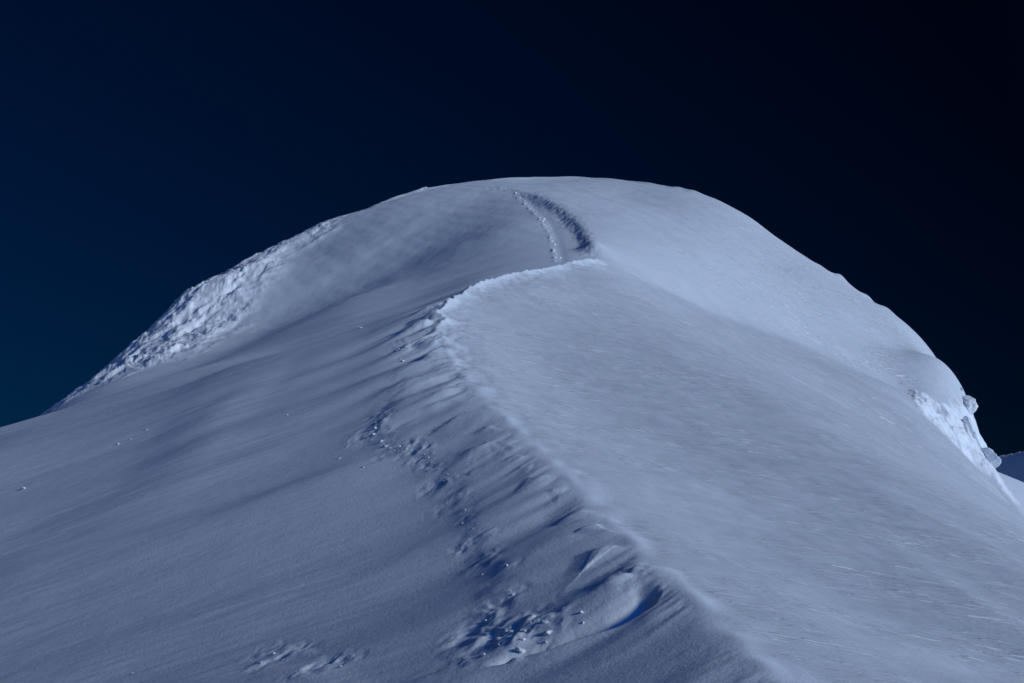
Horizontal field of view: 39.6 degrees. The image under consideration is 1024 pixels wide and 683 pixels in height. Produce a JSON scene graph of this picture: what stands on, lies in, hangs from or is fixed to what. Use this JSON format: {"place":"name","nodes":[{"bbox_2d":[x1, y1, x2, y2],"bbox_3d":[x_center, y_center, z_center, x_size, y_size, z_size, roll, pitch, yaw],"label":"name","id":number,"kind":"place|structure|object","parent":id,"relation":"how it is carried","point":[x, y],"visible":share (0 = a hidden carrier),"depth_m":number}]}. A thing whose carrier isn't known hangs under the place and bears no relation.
{"place":"outdoors","nodes":[
{"label":"outdoors","id":0,"kind":"place"},
{"bbox_2d":[0,176,1023,682],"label":"snow ridge","id":1,"kind":"structure","parent":0,"point":[662,434],"depth_m":47.27},
{"bbox_2d":[515,647,524,652],"bbox_3d":[0.150,5.534,25.464,0.151,0.125,0.239,5,-10,-33],"label":"snow lump","id":2,"kind":"object","parent":1,"relation":"on","point":[519,650],"visible":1,"depth_m":25.39},
{"bbox_2d":[543,630,552,634],"bbox_3d":[0.681,5.284,25.800,0.212,0.098,0.182,8,-11,-42],"label":"snow lump","id":3,"kind":"object","parent":1,"relation":"on","point":[547,632],"visible":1,"depth_m":25.75},
{"bbox_2d":[962,395,977,415],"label":"serac","id":4,"kind":"object","parent":1,"relation":"on","point":[970,404],"visible":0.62,"depth_m":102.56},
{"bbox_2d":[962,416,987,447],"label":"serac","id":5,"kind":"object","parent":1,"relation":"on","point":[975,433],"visible":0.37,"depth_m":99.37},
{"bbox_2d":[980,447,1000,468],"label":"serac","id":6,"kind":"object","parent":1,"relation":"on","point":[992,457],"visible":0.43,"depth_m":96.79},
{"bbox_2d":[0,0,1023,455],"label":"sky","id":7,"kind":"structure","parent":0,"point":[150,149]},
{"bbox_2d":[996,451,1023,481],"bbox_3d":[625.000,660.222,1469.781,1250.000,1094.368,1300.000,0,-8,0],"label":"mountain","id":8,"kind":"structure","parent":0,"point":[1011,465],"depth_m":1499.35},
{"bbox_2d":[998,472,1023,506],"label":"snow slope","id":9,"kind":"structure","parent":0,"point":[1016,486],"depth_m":165.99}
]}

